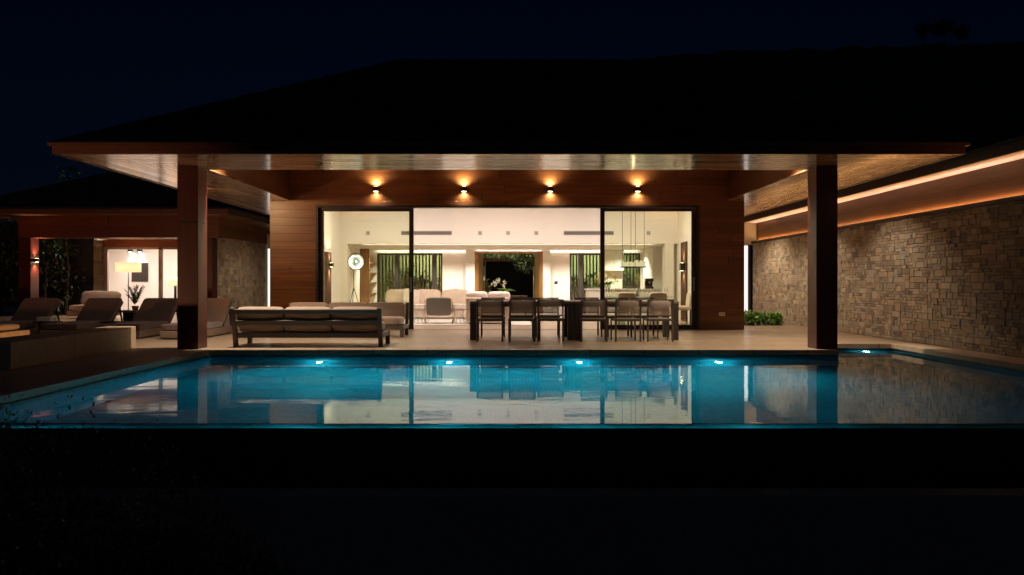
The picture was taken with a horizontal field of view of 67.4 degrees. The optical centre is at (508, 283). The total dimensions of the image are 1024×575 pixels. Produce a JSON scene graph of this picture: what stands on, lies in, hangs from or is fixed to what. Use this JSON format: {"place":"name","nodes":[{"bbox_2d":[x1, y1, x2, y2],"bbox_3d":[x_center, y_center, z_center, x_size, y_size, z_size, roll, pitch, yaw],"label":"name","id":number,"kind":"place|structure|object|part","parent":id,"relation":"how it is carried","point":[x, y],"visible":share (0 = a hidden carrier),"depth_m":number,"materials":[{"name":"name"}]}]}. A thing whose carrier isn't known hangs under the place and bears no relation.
{"place":"outdoors","nodes":[
{"label":"outdoors","id":0,"kind":"place"},
{"bbox_2d":[0,349,195,390],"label":"pool deck","id":1,"kind":"structure","parent":0,"point":[19,377],"depth_m":10.19,"materials":[{"name":"stone"}]},
{"bbox_2d":[0,326,135,369],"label":"stone wall","id":2,"kind":"structure","parent":1,"relation":"on","point":[21,351],"depth_m":10.99,"materials":[{"name":"brown stone"}]},
{"bbox_2d":[0,323,29,337],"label":"daybed cushion","id":3,"kind":"object","parent":2,"relation":"on","point":[7,330],"visible":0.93,"depth_m":12.30,"materials":[{"name":"fabric"}]},
{"bbox_2d":[0,307,922,348],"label":"terrace floor","id":4,"kind":"structure","parent":0,"point":[782,335],"depth_m":15.04,"materials":[{"name":"beige tile"}]},
{"bbox_2d":[0,298,60,333],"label":"sun lounger","id":5,"kind":"object","parent":4,"relation":"on","point":[28,312],"visible":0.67,"depth_m":16.81,"materials":[{"name":"beige fabric"}]},
{"bbox_2d":[0,220,92,315],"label":"hedge","id":6,"kind":"object","parent":4,"relation":"on","point":[9,260],"visible":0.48,"depth_m":26.38,"materials":[{"name":"green plant"}]},
{"bbox_2d":[32,321,61,333],"bbox_3d":[-9.700,0.950,16.150,0.400,0.300,0.400,0,0,0],"label":"side table","id":7,"kind":"object","parent":4,"relation":"on","point":[39,325],"visible":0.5,"depth_m":16.03,"materials":[{"name":"metal"}]},
{"bbox_2d":[36,317,56,321],"bbox_3d":[-9.700,0.752,16.120,0.320,0.094,0.260,0,0,0],"label":"folded towel","id":8,"kind":"object","parent":7,"relation":"on","point":[44,319],"visible":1,"depth_m":16.00,"materials":[{"name":"fabric"}]},
{"bbox_2d":[39,298,123,333],"bbox_3d":[-8.980,0.712,16.275,0.760,0.777,1.950,0,0,0],"label":"sun lounger","id":9,"kind":"object","parent":4,"relation":"on","point":[94,312],"visible":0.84,"depth_m":16.67,"materials":[{"name":"beige fabric"}]},
{"bbox_2d":[67,291,120,315],"bbox_3d":[-13.023,0.629,24.165,1.255,0.783,0.979,0,0,0],"label":"lounge chair","id":10,"kind":"object","parent":4,"relation":"on","point":[77,309],"visible":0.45,"depth_m":24.44,"materials":[{"name":"beige fabric"}]},
{"bbox_2d":[99,321,127,323],"bbox_3d":[-8.330,0.950,16.200,0.400,0.300,0.400,0,0,0],"label":"side table","id":11,"kind":"object","parent":4,"relation":"on","point":[106,322],"visible":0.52,"depth_m":16.10,"materials":[{"name":"metal"}]},
{"bbox_2d":[115,262,140,309],"bbox_3d":[-12.930,0.191,26.100,0.800,1.811,0.800,0,0,0],"label":"floor lamp","id":12,"kind":"object","parent":4,"relation":"on","point":[128,267],"visible":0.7,"depth_m":25.78,"materials":[{"name":"fabric"}]},
{"bbox_2d":[118,310,137,320],"bbox_3d":[-9.125,0.875,18.525,0.550,0.450,0.550,0,0,0],"label":"table","id":13,"kind":"object","parent":4,"relation":"on","point":[129,315],"visible":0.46,"depth_m":18.40,"materials":[{"name":"brown wood"}]},
{"bbox_2d":[125,284,144,309],"bbox_3d":[-9.054,0.327,18.575,0.515,0.643,0.548,0,0,0],"label":"potted palm","id":14,"kind":"object","parent":13,"relation":"on","point":[135,297],"visible":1,"depth_m":18.54,"materials":[{"name":"plant"}]},
{"bbox_2d":[0,171,269,318],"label":"pavilion","id":15,"kind":"structure","parent":4,"relation":"on","point":[106,221],"depth_m":23.06,"materials":[{"name":"brown wood"}]},
{"bbox_2d":[132,263,147,281],"bbox_3d":[-14.400,-0.435,29.982,0.640,0.730,0.034,0,0,0],"label":"wall picture","id":16,"kind":"object","parent":15,"relation":"attached to","point":[142,276],"depth_m":29.96,"materials":[{"name":"metal"}]},
{"bbox_2d":[103,298,176,338],"bbox_3d":[-7.680,0.712,16.175,0.760,0.777,1.950,0,0,0],"label":"sun lounger","id":17,"kind":"object","parent":4,"relation":"on","point":[153,315],"visible":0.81,"depth_m":16.55,"materials":[{"name":"beige fabric"}]},
{"bbox_2d":[160,298,231,338],"bbox_3d":[-6.440,0.712,15.975,0.760,0.777,1.950,0,0,0],"label":"sun lounger","id":18,"kind":"object","parent":4,"relation":"on","point":[218,310],"visible":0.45,"depth_m":16.34,"materials":[{"name":"beige fabric"}]},
{"bbox_2d":[268,249,269,306],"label":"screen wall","id":19,"kind":"structure","parent":4,"relation":"on","point":[268,277],"depth_m":27.72,"materials":[{"name":"white paint"}]},
{"bbox_2d":[230,307,389,346],"bbox_3d":[-3.485,0.754,13.651,2.606,0.702,0.997,0,0,0],"label":"outdoor sofa","id":20,"kind":"object","parent":4,"relation":"on","point":[251,323],"visible":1,"depth_m":13.27,"materials":[{"name":"fabric"}]},
{"bbox_2d":[289,302,409,336],"bbox_3d":[-3.440,0.754,16.099,2.606,0.702,0.997,0,0,0],"label":"outdoor sofa","id":21,"kind":"object","parent":4,"relation":"on","point":[395,315],"visible":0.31,"depth_m":16.34,"materials":[{"name":"fabric"}]},
{"bbox_2d":[347,253,364,301],"bbox_3d":[-4.285,0.127,21.228,0.562,1.930,0.473,0,0,0],"label":"tripod lamp","id":22,"kind":"object","parent":4,"relation":"on","point":[355,261],"visible":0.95,"depth_m":21.32,"materials":[{"name":"white metal"}]},
{"bbox_2d":[360,249,376,303],"bbox_3d":[-4.939,-0.041,27.145,0.318,2.278,1.690,0,0,0],"label":"shelf unit","id":23,"kind":"object","parent":4,"relation":"on","point":[365,282],"visible":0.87,"depth_m":26.30,"materials":[{"name":"brown wood"}]},
{"bbox_2d":[381,265,418,291],"bbox_3d":[-4.536,0.217,32.878,1.958,2.194,1.393,0,0,0],"label":"shrub","id":24,"kind":"object","parent":4,"relation":"on","point":[400,278],"visible":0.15,"depth_m":32.88,"materials":[{"name":"green plant"}]},
{"bbox_2d":[379,255,439,301],"bbox_3d":[-3.775,-0.200,29.970,2.950,2.600,0.140,0,0,0],"label":"slat screen","id":25,"kind":"object","parent":4,"relation":"on","point":[405,273],"visible":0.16,"depth_m":29.90,"materials":[{"name":"black wood"}]},
{"bbox_2d":[404,270,440,291],"bbox_3d":[-3.338,0.373,31.583,2.129,1.879,1.500,0,0,0],"label":"shrub","id":26,"kind":"object","parent":4,"relation":"on","point":[424,283],"visible":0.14,"depth_m":31.37,"materials":[{"name":"green plant"}]},
{"bbox_2d":[385,289,467,317],"bbox_3d":[-2.575,0.611,23.995,2.650,0.898,1.010,0,0,0],"label":"sectional sofa","id":27,"kind":"object","parent":4,"relation":"on","point":[402,295],"visible":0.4,"depth_m":24.06,"materials":[{"name":"beige fabric"}]},
{"bbox_2d":[403,319,531,324],"bbox_3d":[-1.500,1.091,21.800,4.200,0.011,3.400,0,0,0],"label":"rug","id":28,"kind":"object","parent":4,"relation":"on","point":[441,321],"visible":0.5,"depth_m":21.30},
{"bbox_2d":[414,304,426,323],"bbox_3d":[-2.420,0.832,20.900,0.411,0.520,0.410,0,0,0],"label":"wire table","id":29,"kind":"object","parent":28,"relation":"on","point":[420,314],"visible":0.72,"depth_m":20.89,"materials":[{"name":"metal"}]},
{"bbox_2d":[424,297,454,323],"bbox_3d":[-1.880,0.731,20.928,0.766,0.723,0.764,0,0,0],"label":"armchair","id":30,"kind":"object","parent":28,"relation":"on","point":[438,306],"visible":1,"depth_m":20.58,"materials":[{"name":"grey fabric"}]},
{"bbox_2d":[451,304,465,322],"bbox_3d":[-1.380,0.832,21.100,0.411,0.520,0.410,0,0,0],"label":"wire table","id":31,"kind":"object","parent":28,"relation":"on","point":[459,312],"visible":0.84,"depth_m":21.09,"materials":[{"name":"metal"}]},
{"bbox_2d":[465,291,509,322],"bbox_3d":[-0.560,0.632,20.755,1.200,0.836,0.910,0,0,0],"label":"lounge sofa","id":32,"kind":"object","parent":28,"relation":"on","point":[473,295],"visible":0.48,"depth_m":20.30,"materials":[{"name":"beige fabric"}]},
{"bbox_2d":[483,276,491,293],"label":"shrub","id":33,"kind":"object","parent":4,"relation":"on","point":[486,288],"visible":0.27,"depth_m":30.50,"materials":[{"name":"green plant"}]},
{"bbox_2d":[477,299,502,341],"bbox_3d":[-0.355,0.699,14.699,0.504,0.802,0.540,0,0,0],"label":"dining chair","id":34,"kind":"object","parent":4,"relation":"on","point":[489,319],"visible":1,"depth_m":14.47,"materials":[{"name":"brown wood"}]},
{"bbox_2d":[481,297,504,336],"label":"dining chair","id":35,"kind":"object","parent":4,"relation":"on","point":[503,298],"visible":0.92,"depth_m":16.21,"materials":[{"name":"black wood"}]},
{"bbox_2d":[482,254,534,274],"bbox_3d":[-0.021,-0.176,31.724,3.256,2.959,1.147,0,0,6],"label":"courtyard tree","id":36,"kind":"object","parent":4,"relation":"on","point":[522,256],"visible":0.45,"depth_m":31.54,"materials":[{"name":"green plant"}]},
{"bbox_2d":[47,59,970,348],"bbox_3d":[0.000,-2.475,20.808,13.860,7.190,18.585,0,0,0],"label":"villa","id":37,"kind":"object","parent":4,"relation":"on","point":[705,165],"visible":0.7,"depth_m":15.24,"materials":[{"name":"brown wood"}]},
{"bbox_2d":[324,251,330,303],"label":"wall panel","id":38,"kind":"structure","parent":37,"relation":"attached to","point":[327,279],"depth_m":21.48,"materials":[{"name":"brown wood"}]},
{"bbox_2d":[319,208,413,328],"bbox_3d":[-3.392,-0.346,18.310,2.245,2.888,0.100,0,0,0],"label":"sliding door","id":39,"kind":"structure","parent":37,"relation":"in","point":[321,210],"depth_m":18.29,"materials":[{"name":"brown metal"}]},
{"bbox_2d":[373,187,378,191],"bbox_3d":[-3.140,-2.225,18.145,0.140,0.116,0.109,0,0,0],"label":"wall sconce","id":40,"kind":"object","parent":37,"relation":"attached to","point":[375,189],"depth_m":18.09,"materials":[{"name":"brown metal"}]},
{"bbox_2d":[377,253,441,301],"bbox_3d":[-3.615,-0.001,28.080,2.390,2.198,0.080,0,0,0],"label":"window","id":41,"kind":"structure","parent":37,"relation":"in","point":[396,255],"depth_m":28.04,"materials":[{"name":"metal"}]},
{"bbox_2d":[401,231,451,234],"bbox_3d":[-2.485,-1.520,23.191,1.530,0.120,0.017,0,0,0],"label":"air vent","id":42,"kind":"object","parent":37,"relation":"attached to","point":[428,232],"visible":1,"depth_m":23.19,"materials":[{"name":"metal"}]},
{"bbox_2d":[461,187,466,191],"bbox_3d":[-1.060,-2.225,18.145,0.140,0.116,0.109,0,0,0],"label":"wall sconce","id":43,"kind":"object","parent":37,"relation":"attached to","point":[463,189],"depth_m":18.09,"materials":[{"name":"brown metal"}]},
{"bbox_2d":[477,254,482,290],"bbox_3d":[-1.065,0.000,28.570,0.055,2.170,1.028,0,0,7],"label":"entrance door","id":44,"kind":"structure","parent":37,"relation":"in","point":[479,256],"depth_m":28.25,"materials":[{"name":"wood"}]},
{"bbox_2d":[533,254,539,311],"bbox_3d":[1.065,0.000,28.570,0.178,2.170,1.028,0,0,-7],"label":"entrance door","id":45,"kind":"structure","parent":37,"relation":"in","point":[537,256],"depth_m":28.39,"materials":[{"name":"wood"}]},
{"bbox_2d":[547,187,552,191],"bbox_3d":[0.980,-2.225,18.145,0.140,0.116,0.109,0,0,0],"label":"wall sconce","id":46,"kind":"object","parent":37,"relation":"attached to","point":[549,189],"depth_m":18.09,"materials":[{"name":"brown metal"}]},
{"bbox_2d":[570,253,599,311],"bbox_3d":[2.820,-0.001,28.080,1.200,2.198,0.080,0,0,0],"label":"window","id":47,"kind":"structure","parent":37,"relation":"in","point":[580,255],"depth_m":28.04,"materials":[{"name":"metal"}]},
{"bbox_2d":[564,231,613,234],"bbox_3d":[2.415,-1.520,23.191,1.510,0.120,0.017,0,0,0],"label":"air vent","id":48,"kind":"object","parent":37,"relation":"attached to","point":[586,232],"visible":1,"depth_m":23.19,"materials":[{"name":"metal"}]},
{"bbox_2d":[605,250,623,270],"bbox_3d":[3.775,-0.824,27.755,0.690,0.748,0.470,0,0,0],"label":"wall cabinet","id":49,"kind":"object","parent":37,"relation":"attached to","point":[613,260],"depth_m":27.52,"materials":[{"name":"paint"}]},
{"bbox_2d":[605,250,622,270],"bbox_3d":[3.775,-0.820,27.535,0.650,0.720,0.029,0,0,0],"label":"door","id":50,"kind":"structure","parent":49,"relation":"in","point":[613,258],"depth_m":27.52,"materials":[{"name":"paint"}]},
{"bbox_2d":[622,253,639,288],"bbox_3d":[4.470,-0.450,28.080,0.660,1.300,0.060,0,0,0],"label":"window","id":51,"kind":"structure","parent":37,"relation":"in","point":[623,287],"depth_m":28.05,"materials":[{"name":"metal"}]},
{"bbox_2d":[620,212,646,267],"bbox_3d":[3.340,-1.585,20.600,0.684,2.330,0.284,0,0,0],"label":"chandelier","id":52,"kind":"object","parent":37,"relation":"hanging from","point":[637,264],"visible":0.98,"depth_m":20.50,"materials":[{"name":"white metal"}]},
{"bbox_2d":[635,187,640,191],"bbox_3d":[3.050,-2.225,18.145,0.140,0.116,0.109,0,0,0],"label":"wall sconce","id":53,"kind":"object","parent":37,"relation":"attached to","point":[637,189],"depth_m":18.09,"materials":[{"name":"brown metal"}]},
{"bbox_2d":[600,208,695,328],"bbox_3d":[3.320,-0.346,18.310,2.280,2.888,0.100,0,0,0],"label":"sliding door","id":54,"kind":"structure","parent":37,"relation":"in","point":[602,210],"depth_m":18.29,"materials":[{"name":"brown metal"}]},
{"bbox_2d":[681,241,687,321],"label":"wall panel","id":55,"kind":"structure","parent":37,"relation":"attached to","point":[684,273],"depth_m":22.16,"materials":[{"name":"brown wood"}]},
{"bbox_2d":[679,263,683,270],"bbox_3d":[5.014,-0.480,22.250,0.109,0.226,0.200,0,0,0],"label":"wall sconce","id":56,"kind":"object","parent":55,"relation":"attached to","point":[681,266],"depth_m":22.15,"materials":[{"name":"brown metal"}]},
{"bbox_2d":[483,258,534,308],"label":"entry gate","id":57,"kind":"structure","parent":4,"relation":"on","point":[520,282],"depth_m":33.06,"materials":[{"name":"black metal"}]},
{"bbox_2d":[486,261,533,308],"bbox_3d":[0.050,0.175,33.080,2.090,2.250,0.040,0,0,0],"label":"door leaf","id":58,"kind":"structure","parent":57,"relation":"in","point":[519,281],"depth_m":33.06,"materials":[{"name":"black paint"}]},
{"bbox_2d":[380,254,637,301],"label":"courtyard wall","id":59,"kind":"structure","parent":4,"relation":"on","point":[493,255],"depth_m":34.50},
{"bbox_2d":[510,297,532,317],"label":"dining chair","id":60,"kind":"object","parent":4,"relation":"on","point":[523,312],"visible":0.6,"depth_m":16.19,"materials":[{"name":"black wood"}]},
{"bbox_2d":[470,300,573,339],"bbox_3d":[0.255,0.724,15.360,2.024,0.752,0.976,0,0,0],"label":"dining table","id":61,"kind":"object","parent":4,"relation":"on","point":[569,317],"visible":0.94,"depth_m":14.87,"materials":[{"name":"brown wood"}]},
{"bbox_2d":[508,299,535,341],"bbox_3d":[0.246,0.699,14.696,0.504,0.802,0.540,0,0,-2],"label":"dining chair","id":62,"kind":"object","parent":4,"relation":"on","point":[510,319],"visible":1,"depth_m":14.47,"materials":[{"name":"brown wood"}]},
{"bbox_2d":[535,297,559,336],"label":"dining chair","id":63,"kind":"object","parent":4,"relation":"on","point":[558,327],"visible":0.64,"depth_m":16.16,"materials":[{"name":"brown wood"}]},
{"bbox_2d":[537,299,564,341],"bbox_3d":[0.813,0.699,14.740,0.504,0.802,0.540,0,0,6],"label":"dining chair","id":64,"kind":"object","parent":4,"relation":"on","point":[562,319],"visible":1,"depth_m":14.52,"materials":[{"name":"brown wood"}]},
{"bbox_2d":[571,272,598,299],"bbox_3d":[2.997,0.399,32.118,2.230,1.826,1.366,0,0,-24],"label":"shrub","id":65,"kind":"object","parent":4,"relation":"on","point":[584,285],"visible":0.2,"depth_m":31.86,"materials":[{"name":"green plant"}]},
{"bbox_2d":[575,297,601,336],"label":"dining chair","id":66,"kind":"object","parent":4,"relation":"on","point":[597,312],"visible":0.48,"depth_m":16.22,"materials":[{"name":"brown wood"}]},
{"bbox_2d":[580,299,607,341],"bbox_3d":[1.619,0.699,14.663,0.504,0.802,0.540,0,0,4],"label":"dining chair","id":67,"kind":"object","parent":4,"relation":"on","point":[605,320],"visible":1,"depth_m":14.43,"materials":[{"name":"brown wood"}]},
{"bbox_2d":[573,255,636,310],"bbox_3d":[3.775,-0.200,29.970,3.450,2.600,0.140,0,0,0],"label":"slat screen","id":68,"kind":"object","parent":4,"relation":"on","point":[599,273],"visible":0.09,"depth_m":29.90,"materials":[{"name":"black wood"}]},
{"bbox_2d":[595,270,635,285],"bbox_3d":[4.580,0.148,32.652,2.092,2.332,1.467,0,0,23],"label":"shrub","id":69,"kind":"object","parent":4,"relation":"on","point":[627,279],"visible":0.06,"depth_m":32.48,"materials":[{"name":"green plant"}]},
{"bbox_2d":[605,297,631,336],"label":"dining chair","id":70,"kind":"object","parent":4,"relation":"on","point":[612,316],"visible":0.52,"depth_m":16.13,"materials":[{"name":"brown wood"}]},
{"bbox_2d":[584,289,658,314],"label":"kitchen island","id":71,"kind":"structure","parent":4,"relation":"on","point":[592,292],"depth_m":24.20,"materials":[{"name":"beige paint"}]},
{"bbox_2d":[596,272,618,288],"bbox_3d":[3.137,-0.103,24.527,0.763,0.546,0.678,0,0,0],"label":"potted orchid","id":72,"kind":"object","parent":71,"relation":"on","point":[607,284],"visible":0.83,"depth_m":24.46,"materials":[{"name":"plant"}]},
{"bbox_2d":[644,278,653,288],"bbox_3d":[4.500,0.004,24.650,0.240,0.329,0.300,0,0,0],"label":"coffee machine","id":73,"kind":"object","parent":71,"relation":"on","point":[648,283],"visible":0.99,"depth_m":24.57,"materials":[{"name":"brown metal"}]},
{"bbox_2d":[571,300,678,339],"bbox_3d":[2.283,0.724,15.360,2.024,0.752,0.976,0,0,0],"label":"dining table","id":74,"kind":"object","parent":4,"relation":"on","point":[665,305],"visible":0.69,"depth_m":14.87,"materials":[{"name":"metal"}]},
{"bbox_2d":[610,299,641,341],"bbox_3d":[2.236,0.699,14.674,0.504,0.802,0.540,0,0,-3],"label":"dining chair","id":75,"kind":"object","parent":4,"relation":"on","point":[615,319],"visible":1,"depth_m":14.45,"materials":[{"name":"brown wood"}]},
{"bbox_2d":[617,292,635,324],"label":"upholstered chair","id":76,"kind":"object","parent":4,"relation":"on","point":[626,295],"visible":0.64,"depth_m":19.49,"materials":[{"name":"beige fabric"}]},
{"bbox_2d":[605,296,672,324],"bbox_3d":[3.450,0.724,20.600,1.800,0.752,1.000,0,0,0],"label":"indoor dining table","id":77,"kind":"object","parent":4,"relation":"on","point":[623,322],"visible":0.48,"depth_m":20.45,"materials":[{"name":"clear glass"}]},
{"bbox_2d":[635,273,639,295],"bbox_3d":[3.459,0.033,20.607,0.205,0.628,0.236,0,0,0],"label":"flower vase","id":78,"kind":"object","parent":77,"relation":"on","point":[636,289],"visible":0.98,"depth_m":20.56,"materials":[{"name":"ceramic"}]},
{"bbox_2d":[630,297,658,336],"bbox_3d":[2.820,0.699,16.010,0.504,0.802,0.540,0,0,0],"label":"dining chair","id":79,"kind":"object","parent":4,"relation":"on","point":[642,316],"visible":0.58,"depth_m":16.20,"materials":[{"name":"brown wood"}]},
{"bbox_2d":[643,247,661,316],"bbox_3d":[4.912,-0.046,26.100,0.374,2.288,1.800,0,0,0],"label":"tall cabinet","id":80,"kind":"object","parent":4,"relation":"on","point":[652,257],"visible":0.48,"depth_m":25.20,"materials":[{"name":"paint"}]},
{"bbox_3d":[4.732,-0.075,26.100,0.014,2.190,1.760,0,0,0],"label":"door","id":81,"kind":"part","parent":80,"relation":"part of","materials":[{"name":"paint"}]},
{"bbox_2d":[646,292,666,324],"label":"upholstered chair","id":82,"kind":"object","parent":4,"relation":"on","point":[659,295],"visible":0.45,"depth_m":19.48,"materials":[{"name":"beige fabric"}]},
{"bbox_2d":[643,299,673,341],"bbox_3d":[2.860,0.699,14.718,0.504,0.802,0.540,0,0,0],"label":"dining chair","id":83,"kind":"object","parent":4,"relation":"on","point":[647,319],"visible":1,"depth_m":14.49,"materials":[{"name":"brown wood"}]},
{"bbox_2d":[679,292,690,324],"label":"upholstered chair","id":84,"kind":"object","parent":4,"relation":"on","point":[688,303],"visible":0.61,"depth_m":20.39,"materials":[{"name":"beige fabric"}]},
{"bbox_2d":[744,223,756,311],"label":"link wall","id":85,"kind":"structure","parent":4,"relation":"on","point":[750,232],"depth_m":23.95,"materials":[{"name":"beige paint"}]},
{"bbox_2d":[744,312,758,324],"bbox_3d":[6.281,0.939,20.220,0.660,0.443,0.471,0,0,28],"label":"shrub","id":86,"kind":"object","parent":4,"relation":"on","point":[751,318],"visible":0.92,"depth_m":20.11,"materials":[{"name":"green plant"}]},
{"bbox_2d":[747,311,766,324],"bbox_3d":[6.618,0.946,20.472,0.653,0.488,0.582,0,0,0],"label":"shrub","id":87,"kind":"object","parent":4,"relation":"on","point":[761,315],"visible":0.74,"depth_m":20.36,"materials":[{"name":"green plant"}]},
{"bbox_2d":[763,312,780,324],"bbox_3d":[6.946,0.968,20.248,0.521,0.447,0.502,0,0,-25],"label":"shrub","id":88,"kind":"object","parent":4,"relation":"on","point":[772,318],"visible":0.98,"depth_m":20.18,"materials":[{"name":"green plant"}]},
{"bbox_2d":[774,311,785,324],"bbox_3d":[7.152,0.956,20.584,0.490,0.501,0.656,0,0,0],"label":"shrub","id":89,"kind":"object","parent":4,"relation":"on","point":[781,317],"visible":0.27,"depth_m":20.48,"materials":[{"name":"green plant"}]},
{"bbox_2d":[744,124,1023,357],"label":"stone wing","id":90,"kind":"structure","parent":4,"relation":"on","point":[931,254],"depth_m":13.96,"materials":[{"name":"beige stone"}]},
{"bbox_2d":[491,278,514,291],"bbox_3d":[-0.164,0.104,24.848,0.880,0.592,0.636,0,0,21],"label":"potted orchid","id":91,"kind":"object","parent":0,"point":[503,288],"visible":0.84,"depth_m":24.84,"materials":[{"name":"plant"}]},
{"bbox_2d":[0,351,1023,427],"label":"pool water","id":92,"kind":"structure","parent":0,"point":[870,389],"depth_m":8.42,"materials":[{"name":"blue liquid"}]},
{"bbox_2d":[0,41,1023,311],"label":"hill","id":93,"kind":"structure","parent":0,"point":[968,91],"depth_m":120.98,"materials":[{"name":"black"}]},
{"bbox_2d":[913,23,936,46],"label":"tree","id":94,"kind":"object","parent":93,"relation":"on","point":[923,29],"visible":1,"depth_m":133.29,"materials":[{"name":"black plant"}]},
{"bbox_2d":[932,17,957,45],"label":"tree","id":95,"kind":"object","parent":93,"relation":"on","point":[947,25],"visible":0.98,"depth_m":133.83,"materials":[{"name":"black plant"}]},
{"bbox_2d":[952,23,969,46],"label":"tree","id":96,"kind":"object","parent":93,"relation":"on","point":[960,31],"visible":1,"depth_m":133.89,"materials":[{"name":"black plant"}]},
{"bbox_2d":[0,0,1023,245],"label":"sky","id":97,"kind":"structure","parent":0,"point":[68,67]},
{"bbox_2d":[1,348,1023,409],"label":"pool basin","id":98,"kind":"object","parent":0,"point":[49,395],"visible":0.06,"depth_m":12.72,"materials":[{"name":"tile"}]},
{"bbox_2d":[0,343,1023,403],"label":"pool coping","id":99,"kind":"object","parent":98,"relation":"on","point":[63,383],"visible":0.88,"depth_m":12.70,"materials":[{"name":"stone"}]},
{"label":"ground","id":100,"kind":"structure","parent":0,"visible":0},
{"bbox_2d":[41,167,79,261],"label":"tree","id":101,"kind":"object","parent":100,"relation":"on","point":[70,170],"visible":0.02,"depth_m":49.07,"materials":[{"name":"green plant"}]},
{"bbox_2d":[0,377,150,574],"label":"shrub","id":102,"kind":"object","parent":100,"relation":"on","point":[8,563],"visible":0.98,"depth_m":4.65,"materials":[{"name":"green plant"}]},
{"bbox_2d":[0,488,1023,574],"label":"catch basin kerb","id":103,"kind":"structure","parent":100,"relation":"on","point":[630,531],"depth_m":5.90,"materials":[{"name":"grey stone"}]},
{"bbox_2d":[0,428,1023,487],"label":"overflow wall","id":104,"kind":"structure","parent":100,"relation":"on","point":[607,457],"depth_m":6.71,"materials":[{"name":"stone"}]},
{"bbox_3d":[-11.200,0.815,28.825,2.000,0.470,2.150,0,0,0],"label":"bed","id":105,"kind":"object","parent":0,"visible":0},
{"bbox_2d":[167,277,176,297],"bbox_3d":[-12.200,0.179,28.100,0.560,0.798,0.560,0,0,0],"label":"table lamp","id":106,"kind":"object","parent":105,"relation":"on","point":[171,281],"visible":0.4,"depth_m":27.85,"materials":[{"name":"fabric"}]}
]}

